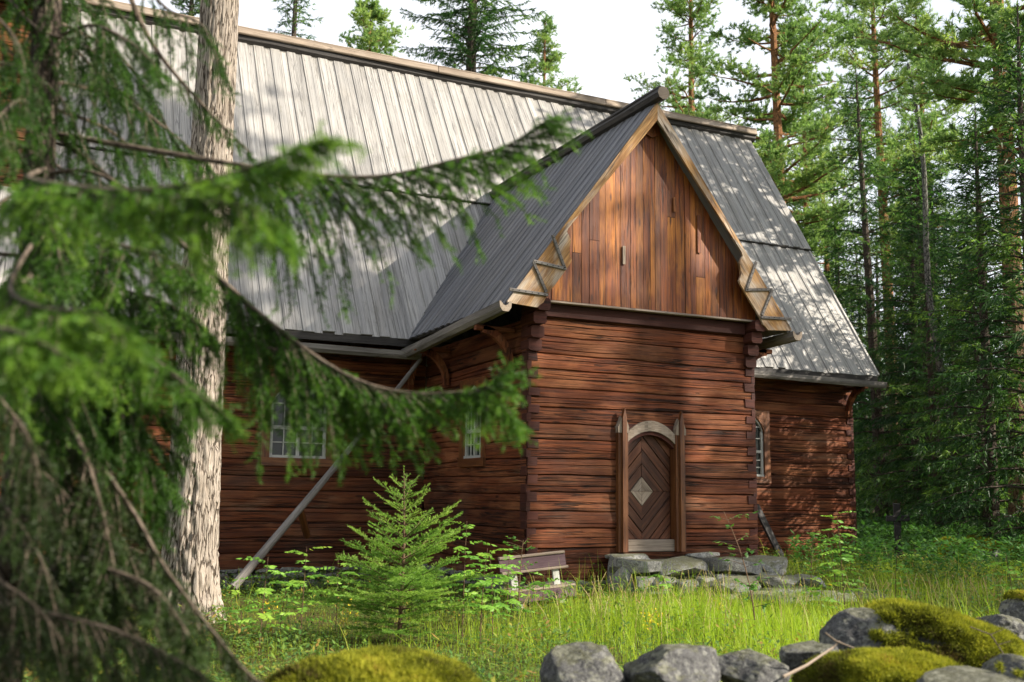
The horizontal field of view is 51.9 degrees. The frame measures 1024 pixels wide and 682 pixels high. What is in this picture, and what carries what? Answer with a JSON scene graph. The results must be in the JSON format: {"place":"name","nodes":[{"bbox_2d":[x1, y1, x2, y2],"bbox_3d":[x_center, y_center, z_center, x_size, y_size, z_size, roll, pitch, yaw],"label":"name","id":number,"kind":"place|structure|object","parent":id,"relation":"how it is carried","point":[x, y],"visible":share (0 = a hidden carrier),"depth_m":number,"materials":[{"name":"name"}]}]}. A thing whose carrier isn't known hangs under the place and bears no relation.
{"place":"outdoors","nodes":[
{"label":"outdoors","id":0,"kind":"place"},
{"bbox_2d":[23,533,1023,681],"bbox_3d":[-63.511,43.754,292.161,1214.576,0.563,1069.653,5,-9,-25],"label":"ground","id":1,"kind":"structure","parent":0,"point":[455,645],"depth_m":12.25,"materials":[{"name":"green plant"}]},
{"bbox_2d":[158,0,200,16],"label":"spruce tree","id":2,"kind":"object","parent":1,"relation":"on","point":[191,5],"visible":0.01,"depth_m":42.74,"materials":[{"name":"green plant"}]},
{"bbox_2d":[161,0,238,625],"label":"pine tree","id":3,"kind":"object","parent":1,"relation":"on","point":[194,557],"visible":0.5,"depth_m":12.38,"materials":[{"name":"grey plant"}]},
{"bbox_2d":[207,605,249,634],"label":"rowan sapling","id":4,"kind":"object","parent":1,"relation":"on","point":[233,611],"visible":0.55,"depth_m":11.54,"materials":[{"name":"green plant"}]},
{"bbox_2d":[215,590,268,644],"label":"rowan sapling","id":5,"kind":"object","parent":1,"relation":"on","point":[231,607],"visible":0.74,"depth_m":10.75,"materials":[{"name":"green plant"}]},
{"bbox_2d":[231,556,299,655],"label":"rowan sapling","id":6,"kind":"object","parent":1,"relation":"on","point":[264,591],"visible":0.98,"depth_m":10.10,"materials":[{"name":"green plant"}]},
{"bbox_2d":[257,588,314,638],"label":"rowan sapling","id":7,"kind":"object","parent":1,"relation":"on","point":[283,617],"visible":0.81,"depth_m":11.12,"materials":[{"name":"green plant"}]},
{"bbox_2d":[268,0,323,40],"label":"spruce tree","id":8,"kind":"object","parent":1,"relation":"on","point":[293,21],"visible":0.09,"depth_m":45.28,"materials":[{"name":"green plant"}]},
{"bbox_2d":[0,0,592,681],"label":"spruce tree","id":9,"kind":"object","parent":1,"relation":"on","point":[74,408],"visible":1,"depth_m":3.76,"materials":[{"name":"green plant"}]},
{"bbox_2d":[272,546,339,648],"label":"rowan sapling","id":10,"kind":"object","parent":1,"relation":"on","point":[296,583],"visible":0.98,"depth_m":10.54,"materials":[{"name":"green plant"}]},
{"bbox_2d":[230,358,421,589],"bbox_3d":[-2.963,1.971,16.782,3.395,3.726,0.549,9,-11,-43],"label":"leaning log","id":11,"kind":"object","parent":1,"relation":"on","point":[264,550],"visible":0.77,"depth_m":16.09,"materials":[{"name":"grey wood"}]},
{"bbox_2d":[308,556,358,634],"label":"rowan sapling","id":12,"kind":"object","parent":1,"relation":"on","point":[331,581],"visible":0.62,"depth_m":11.64,"materials":[{"name":"green plant"}]},
{"bbox_2d":[261,642,484,681],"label":"boulder","id":13,"kind":"object","parent":1,"relation":"on","point":[385,663],"visible":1,"depth_m":4.76,"materials":[{"name":"plant"}]},
{"bbox_2d":[337,0,413,56],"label":"pine tree","id":14,"kind":"object","parent":1,"relation":"on","point":[382,35],"visible":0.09,"depth_m":63.16,"materials":[{"name":"green plant"}]},
{"bbox_2d":[304,466,492,643],"bbox_3d":[-1.135,2.259,10.987,1.543,1.914,1.752,8,-11,-39],"label":"young spruce","id":15,"kind":"object","parent":1,"relation":"on","point":[401,591],"visible":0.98,"depth_m":10.88,"materials":[{"name":"green plant"}]},
{"bbox_2d":[0,0,886,593],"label":"log church","id":16,"kind":"structure","parent":1,"relation":"on","point":[654,302],"depth_m":17.27,"materials":[{"name":"brown wood"}]},
{"bbox_2d":[260,374,336,466],"bbox_3d":[-3.576,1.337,17.645,1.240,1.510,0.135,5,-9,-25],"label":"window","id":17,"kind":"structure","parent":16,"relation":"in","point":[278,457],"depth_m":17.53,"materials":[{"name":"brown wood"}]},
{"bbox_2d":[457,375,486,466],"bbox_3d":[-0.591,1.287,16.639,0.135,1.390,1.020,5,-9,-25],"label":"window","id":18,"kind":"structure","parent":16,"relation":"in","point":[468,457],"depth_m":16.64,"materials":[{"name":"brown wood"}]},
{"bbox_2d":[628,435,669,538],"bbox_3d":[1.971,2.114,15.739,0.915,1.665,0.106,5,-9,-25],"label":"door","id":19,"kind":"structure","parent":16,"relation":"in","point":[648,456],"depth_m":15.71,"materials":[{"name":"brown wood"}]},
{"bbox_2d":[755,410,770,482],"bbox_3d":[4.903,2.165,21.620,0.920,1.490,0.135,5,-9,-25],"label":"window","id":20,"kind":"structure","parent":16,"relation":"in","point":[763,466],"depth_m":21.74,"materials":[{"name":"brown wood"}]},
{"bbox_2d":[429,521,495,639],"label":"rowan sapling","id":21,"kind":"object","parent":1,"relation":"on","point":[470,565],"visible":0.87,"depth_m":11.36,"materials":[{"name":"green plant"}]},
{"bbox_2d":[397,0,546,80],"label":"spruce tree","id":22,"kind":"object","parent":1,"relation":"on","point":[473,26],"visible":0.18,"depth_m":40.17,"materials":[{"name":"green plant"}]},
{"bbox_2d":[449,548,517,645],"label":"rowan sapling","id":23,"kind":"object","parent":1,"relation":"on","point":[483,582],"visible":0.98,"depth_m":10.79,"materials":[{"name":"green plant"}]},
{"bbox_2d":[263,600,723,628],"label":"yellow flowers","id":24,"kind":"object","parent":1,"relation":"on","point":[642,624],"visible":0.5,"depth_m":11.05,"materials":[{"name":"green plant"}]},
{"bbox_2d":[461,552,526,641],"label":"rowan sapling","id":25,"kind":"object","parent":1,"relation":"on","point":[498,605],"visible":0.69,"depth_m":10.99,"materials":[{"name":"green plant"}]},
{"bbox_2d":[479,554,533,620],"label":"rowan sapling","id":26,"kind":"object","parent":1,"relation":"on","point":[513,601],"visible":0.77,"depth_m":11.86,"materials":[{"name":"green plant"}]},
{"bbox_2d":[498,536,537,607],"bbox_3d":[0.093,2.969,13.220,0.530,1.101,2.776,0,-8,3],"label":"birch sapling","id":27,"kind":"object","parent":1,"relation":"on","point":[516,581],"visible":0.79,"depth_m":12.16,"materials":[{"name":"green plant"}]},
{"bbox_2d":[23,544,1023,681],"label":"dwarf shrubs","id":28,"kind":"object","parent":1,"relation":"on","point":[241,631],"visible":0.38,"depth_m":11.33,"materials":[{"name":"green plant"}]},
{"bbox_2d":[498,550,576,607],"bbox_3d":[0.298,3.174,13.788,1.061,0.839,0.363,5,-9,-25],"label":"park bench","id":29,"kind":"object","parent":1,"relation":"on","point":[551,560],"visible":0.58,"depth_m":13.77,"materials":[{"name":"paint"}]},
{"bbox_2d":[516,572,569,607],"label":"rowan sapling","id":30,"kind":"object","parent":1,"relation":"on","point":[538,583],"visible":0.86,"depth_m":13.01,"materials":[{"name":"green plant"}]},
{"bbox_2d":[518,13,583,92],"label":"pine tree","id":31,"kind":"object","parent":1,"relation":"on","point":[545,63],"visible":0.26,"depth_m":65.64,"materials":[{"name":"green plant"}]},
{"bbox_2d":[539,642,625,681],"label":"boulder","id":32,"kind":"object","parent":1,"relation":"on","point":[581,662],"visible":1,"depth_m":5.81,"materials":[{"name":"stone"}]},
{"bbox_2d":[640,570,683,593],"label":"rowan sapling","id":33,"kind":"object","parent":1,"relation":"on","point":[666,579],"visible":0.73,"depth_m":13.37,"materials":[{"name":"green plant"}]},
{"bbox_2d":[623,643,720,681],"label":"boulder","id":34,"kind":"object","parent":1,"relation":"on","point":[680,662],"visible":1,"depth_m":5.78,"materials":[{"name":"stone"}]},
{"bbox_2d":[623,0,755,123],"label":"pine tree","id":35,"kind":"object","parent":1,"relation":"on","point":[681,11],"visible":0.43,"depth_m":52.29,"materials":[{"name":"green plant"}]},
{"bbox_2d":[693,511,772,619],"bbox_3d":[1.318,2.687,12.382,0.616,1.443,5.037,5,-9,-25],"label":"birch sapling","id":36,"kind":"object","parent":1,"relation":"on","point":[752,586],"visible":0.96,"depth_m":10.46,"materials":[{"name":"green plant"}]},
{"bbox_2d":[605,552,888,604],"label":"stone steps","id":37,"kind":"structure","parent":1,"relation":"on","point":[640,561],"depth_m":14.65,"materials":[{"name":"stone"}]},
{"bbox_2d":[718,648,790,681],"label":"boulder","id":38,"kind":"object","parent":1,"relation":"on","point":[747,665],"visible":0.88,"depth_m":5.99,"materials":[{"name":"stone"}]},
{"bbox_2d":[516,564,1007,648],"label":"dry grass","id":39,"kind":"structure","parent":1,"relation":"on","point":[725,594],"depth_m":12.18,"materials":[{"name":"plant"}]},
{"bbox_2d":[757,504,783,556],"bbox_3d":[5.145,3.874,20.912,0.192,1.259,0.860,6,-10,-32],"label":"leaning plank","id":40,"kind":"object","parent":1,"relation":"on","point":[774,543],"visible":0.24,"depth_m":20.92,"materials":[{"name":"black wood"}]},
{"bbox_2d":[676,0,886,256],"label":"pine tree","id":41,"kind":"object","parent":1,"relation":"on","point":[795,34],"visible":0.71,"depth_m":37.79,"materials":[{"name":"green plant"}]},
{"bbox_2d":[735,532,831,600],"bbox_3d":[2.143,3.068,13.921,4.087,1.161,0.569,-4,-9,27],"label":"birch sapling","id":42,"kind":"object","parent":1,"relation":"on","point":[810,547],"visible":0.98,"depth_m":13.15,"materials":[{"name":"green plant"}]},
{"bbox_2d":[779,640,838,674],"bbox_3d":[1.803,1.945,6.323,0.376,0.275,0.304,-2,-9,17],"label":"boulder","id":43,"kind":"object","parent":1,"relation":"on","point":[793,656],"visible":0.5,"depth_m":6.24,"materials":[{"name":"stone"}]},
{"bbox_2d":[780,66,857,307],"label":"pine tree","id":44,"kind":"object","parent":1,"relation":"on","point":[789,96],"visible":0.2,"depth_m":54.55,"materials":[{"name":"green plant"}]},
{"bbox_2d":[796,577,842,608],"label":"rowan sapling","id":45,"kind":"object","parent":1,"relation":"on","point":[821,594],"visible":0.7,"depth_m":12.71,"materials":[{"name":"green plant"}]},
{"bbox_2d":[806,532,861,603],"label":"rowan sapling","id":46,"kind":"object","parent":1,"relation":"on","point":[838,578],"visible":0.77,"depth_m":13.22,"materials":[{"name":"green plant"}]},
{"bbox_2d":[793,123,875,325],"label":"pine tree","id":47,"kind":"object","parent":1,"relation":"on","point":[816,203],"visible":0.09,"depth_m":57.39,"materials":[{"name":"green plant"}]},
{"bbox_2d":[816,510,868,606],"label":"rowan sapling","id":48,"kind":"object","parent":1,"relation":"on","point":[836,571],"visible":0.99,"depth_m":12.82,"materials":[{"name":"green plant"}]},
{"bbox_2d":[827,246,873,501],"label":"spruce tree","id":49,"kind":"object","parent":1,"relation":"on","point":[836,271],"visible":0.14,"depth_m":36.34,"materials":[{"name":"green plant"}]},
{"bbox_2d":[810,198,909,533],"bbox_3d":[11.967,0.863,37.462,5.126,12.306,4.916,5,-9,-25],"label":"spruce tree","id":50,"kind":"object","parent":1,"relation":"on","point":[835,241],"visible":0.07,"depth_m":37.80,"materials":[{"name":"green plant"}]},
{"bbox_2d":[819,607,903,651],"bbox_3d":[2.373,1.993,6.943,0.567,0.489,0.593,7,-11,-38],"label":"boulder","id":51,"kind":"object","parent":1,"relation":"on","point":[853,626],"visible":0.35,"depth_m":6.83,"materials":[{"name":"stone"}]},
{"bbox_2d":[855,292,872,480],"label":"spruce tree","id":52,"kind":"object","parent":1,"relation":"on","point":[868,395],"depth_m":58.53,"materials":[{"name":"green plant"}]},
{"bbox_2d":[847,237,884,512],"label":"spruce tree","id":53,"kind":"object","parent":1,"relation":"on","point":[867,348],"visible":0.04,"depth_m":49.92,"materials":[{"name":"green plant"}]},
{"bbox_2d":[810,65,939,534],"bbox_3d":[11.623,-1.409,34.004,5.602,15.806,5.460,5,-9,-25],"label":"spruce tree","id":54,"kind":"object","parent":1,"relation":"on","point":[868,277],"visible":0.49,"depth_m":34.03,"materials":[{"name":"green plant"}]},
{"bbox_2d":[791,645,963,681],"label":"moss","id":55,"kind":"object","parent":1,"relation":"on","point":[902,663],"visible":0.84,"depth_m":5.83,"materials":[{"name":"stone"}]},
{"bbox_2d":[782,632,853,677],"bbox_3d":[1.704,1.740,5.866,0.561,0.226,0.035,6,-10,-31],"label":"dead branch","id":56,"kind":"object","parent":55,"relation":"on","point":[806,664],"visible":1,"depth_m":5.84,"materials":[{"name":"brown wood"}]},
{"bbox_2d":[804,0,957,513],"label":"pine tree","id":57,"kind":"object","parent":1,"relation":"on","point":[852,63],"visible":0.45,"depth_m":42.10,"materials":[{"name":"green plant"}]},
{"bbox_2d":[854,221,908,497],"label":"spruce tree","id":58,"kind":"object","parent":1,"relation":"on","point":[877,278],"visible":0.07,"depth_m":46.73,"materials":[{"name":"green plant"}]},
{"bbox_2d":[881,388,887,462],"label":"spruce tree","id":59,"kind":"object","parent":1,"relation":"on","point":[885,417],"visible":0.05,"depth_m":45.48,"materials":[{"name":"green plant"}]},
{"bbox_2d":[874,554,918,598],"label":"rowan sapling","id":60,"kind":"object","parent":1,"relation":"on","point":[895,579],"visible":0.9,"depth_m":13.45,"materials":[{"name":"green plant"}]},
{"bbox_2d":[886,503,909,557],"bbox_3d":[8.112,3.985,22.115,0.480,1.130,0.119,1,-8,0],"label":"grave cross","id":61,"kind":"object","parent":1,"relation":"on","point":[893,518],"visible":0.76,"depth_m":22.09,"materials":[{"name":"black wood"}]},
{"bbox_2d":[860,223,944,514],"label":"spruce tree","id":62,"kind":"object","parent":1,"relation":"on","point":[896,382],"visible":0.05,"depth_m":37.43,"materials":[{"name":"green plant"}]},
{"bbox_2d":[784,508,1023,582],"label":"undergrowth","id":63,"kind":"object","parent":1,"relation":"on","point":[917,534],"visible":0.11,"depth_m":18.87,"materials":[{"name":"green plant"}]},
{"bbox_2d":[855,177,953,533],"bbox_3d":[11.995,0.398,31.523,4.033,11.380,3.931,3,-9,-17],"label":"spruce tree","id":64,"kind":"object","parent":1,"relation":"on","point":[902,344],"visible":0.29,"depth_m":31.40,"materials":[{"name":"green plant"}]},
{"bbox_2d":[877,63,966,527],"bbox_3d":[10.786,-1.077,27.139,2.136,12.840,1.797,-1,-9,9],"label":"pine tree","id":65,"kind":"object","parent":1,"relation":"on","point":[927,271],"visible":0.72,"depth_m":27.59,"materials":[{"name":"plant"}]},
{"bbox_2d":[828,0,1023,538],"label":"pine tree","id":66,"kind":"object","parent":1,"relation":"on","point":[978,34],"visible":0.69,"depth_m":24.34,"materials":[{"name":"green plant"}]},
{"bbox_2d":[869,0,985,392],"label":"pine tree","id":67,"kind":"object","parent":1,"relation":"on","point":[905,107],"visible":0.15,"depth_m":43.65,"materials":[{"name":"green plant"}]},
{"bbox_2d":[852,357,1005,509],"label":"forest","id":68,"kind":"object","parent":1,"relation":"on","point":[869,442],"depth_m":83.03,"materials":[{"name":"green plant"}]},
{"bbox_2d":[853,124,1007,539],"bbox_3d":[11.798,-0.308,30.169,5.028,12.585,5.242,4,-9,-21],"label":"spruce tree","id":69,"kind":"object","parent":1,"relation":"on","point":[916,165],"visible":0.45,"depth_m":30.50,"materials":[{"name":"green plant"}]},
{"bbox_2d":[857,155,1007,518],"bbox_3d":[14.362,0.149,34.768,5.220,13.066,5.442,-6,-11,37],"label":"spruce tree","id":70,"kind":"object","parent":1,"relation":"on","point":[939,213],"visible":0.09,"depth_m":35.03,"materials":[{"name":"green plant"}]},
{"bbox_2d":[894,198,972,537],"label":"spruce tree","id":71,"kind":"object","parent":1,"relation":"on","point":[929,368],"visible":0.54,"depth_m":27.62,"materials":[{"name":"green plant"}]},
{"bbox_2d":[911,273,967,518],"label":"spruce tree","id":72,"kind":"object","parent":1,"relation":"on","point":[935,369],"visible":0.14,"depth_m":29.60,"materials":[{"name":"green plant"}]},
{"bbox_2d":[858,597,1023,667],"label":"moss","id":73,"kind":"object","parent":1,"relation":"on","point":[938,630],"visible":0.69,"depth_m":6.69,"materials":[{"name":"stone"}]},
{"bbox_2d":[970,626,1009,653],"bbox_3d":[2.989,1.876,6.558,0.239,0.179,0.084,0,-8,6],"label":"dead twig","id":74,"kind":"object","parent":73,"relation":"on","point":[991,636],"visible":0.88,"depth_m":6.60,"materials":[{"name":"brown wood"}]},
{"bbox_2d":[928,536,970,566],"bbox_3d":[8.362,4.114,20.055,0.783,0.794,0.940,-1,-9,12],"label":"shrub","id":75,"kind":"object","parent":1,"relation":"on","point":[945,539],"visible":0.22,"depth_m":19.82,"materials":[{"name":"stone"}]},
{"bbox_2d":[898,215,1007,522],"bbox_3d":[13.600,1.022,30.603,4.170,10.011,3.999,4,-9,-22],"label":"spruce tree","id":76,"kind":"object","parent":1,"relation":"on","point":[939,324],"visible":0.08,"depth_m":30.86,"materials":[{"name":"green plant"}]},
{"bbox_2d":[929,267,985,537],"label":"spruce tree","id":77,"kind":"object","parent":1,"relation":"on","point":[944,391],"visible":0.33,"depth_m":26.77,"materials":[{"name":"green plant"}]},
{"bbox_2d":[894,4,1023,562],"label":"spruce tree","id":78,"kind":"object","parent":1,"relation":"on","point":[1019,143],"visible":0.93,"depth_m":21.20,"materials":[{"name":"green plant"}]},
{"bbox_2d":[894,105,1023,561],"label":"spruce tree","id":79,"kind":"object","parent":1,"relation":"on","point":[990,519],"visible":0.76,"depth_m":21.83,"materials":[{"name":"green plant"}]},
{"bbox_2d":[913,244,1007,537],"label":"spruce tree","id":80,"kind":"object","parent":1,"relation":"on","point":[980,418],"visible":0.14,"depth_m":26.51,"materials":[{"name":"green plant"}]},
{"bbox_2d":[916,660,1023,681],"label":"boulder","id":81,"kind":"object","parent":1,"relation":"on","point":[958,674],"visible":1,"depth_m":5.40,"materials":[{"name":"stone"}]},
{"bbox_2d":[941,189,1007,524],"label":"spruce tree","id":82,"kind":"object","parent":1,"relation":"on","point":[973,220],"depth_m":36.62,"materials":[{"name":"green plant"}]},
{"bbox_2d":[955,186,1002,514],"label":"spruce tree","id":83,"kind":"object","parent":1,"relation":"on","point":[965,246],"visible":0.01,"depth_m":37.24,"materials":[{"name":"green plant"}]},
{"bbox_2d":[959,534,1004,564],"bbox_3d":[9.133,4.162,20.567,1.058,0.773,1.030,0,-8,3],"label":"boulder","id":84,"kind":"object","parent":1,"relation":"on","point":[982,542],"visible":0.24,"depth_m":20.21,"materials":[{"name":"plant"}]},
{"bbox_2d":[975,614,1023,640],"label":"boulder","id":85,"kind":"object","parent":1,"relation":"on","point":[1014,625],"visible":0.42,"depth_m":8.25,"materials":[{"name":"stone"}]},
{"bbox_2d":[980,654,1023,680],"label":"boulder","id":86,"kind":"object","parent":1,"relation":"on","point":[1011,661],"visible":0.57,"depth_m":5.79,"materials":[{"name":"stone"}]},
{"bbox_2d":[981,553,1023,597],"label":"rowan sapling","id":87,"kind":"object","parent":1,"relation":"on","point":[1009,572],"visible":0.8,"depth_m":13.45,"materials":[{"name":"green plant"}]},
{"bbox_2d":[998,588,1023,621],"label":"boulder","id":88,"kind":"object","parent":1,"relation":"on","point":[1012,604],"visible":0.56,"depth_m":8.95,"materials":[{"name":"stone"}]},
{"bbox_2d":[1001,541,1023,563],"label":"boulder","id":89,"kind":"object","parent":1,"relation":"on","point":[1013,550],"visible":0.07,"depth_m":20.06,"materials":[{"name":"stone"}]},
{"bbox_2d":[114,0,1023,416],"label":"sky","id":90,"kind":"structure","parent":0,"point":[603,40],"materials":[{"name":"white"}]}
]}

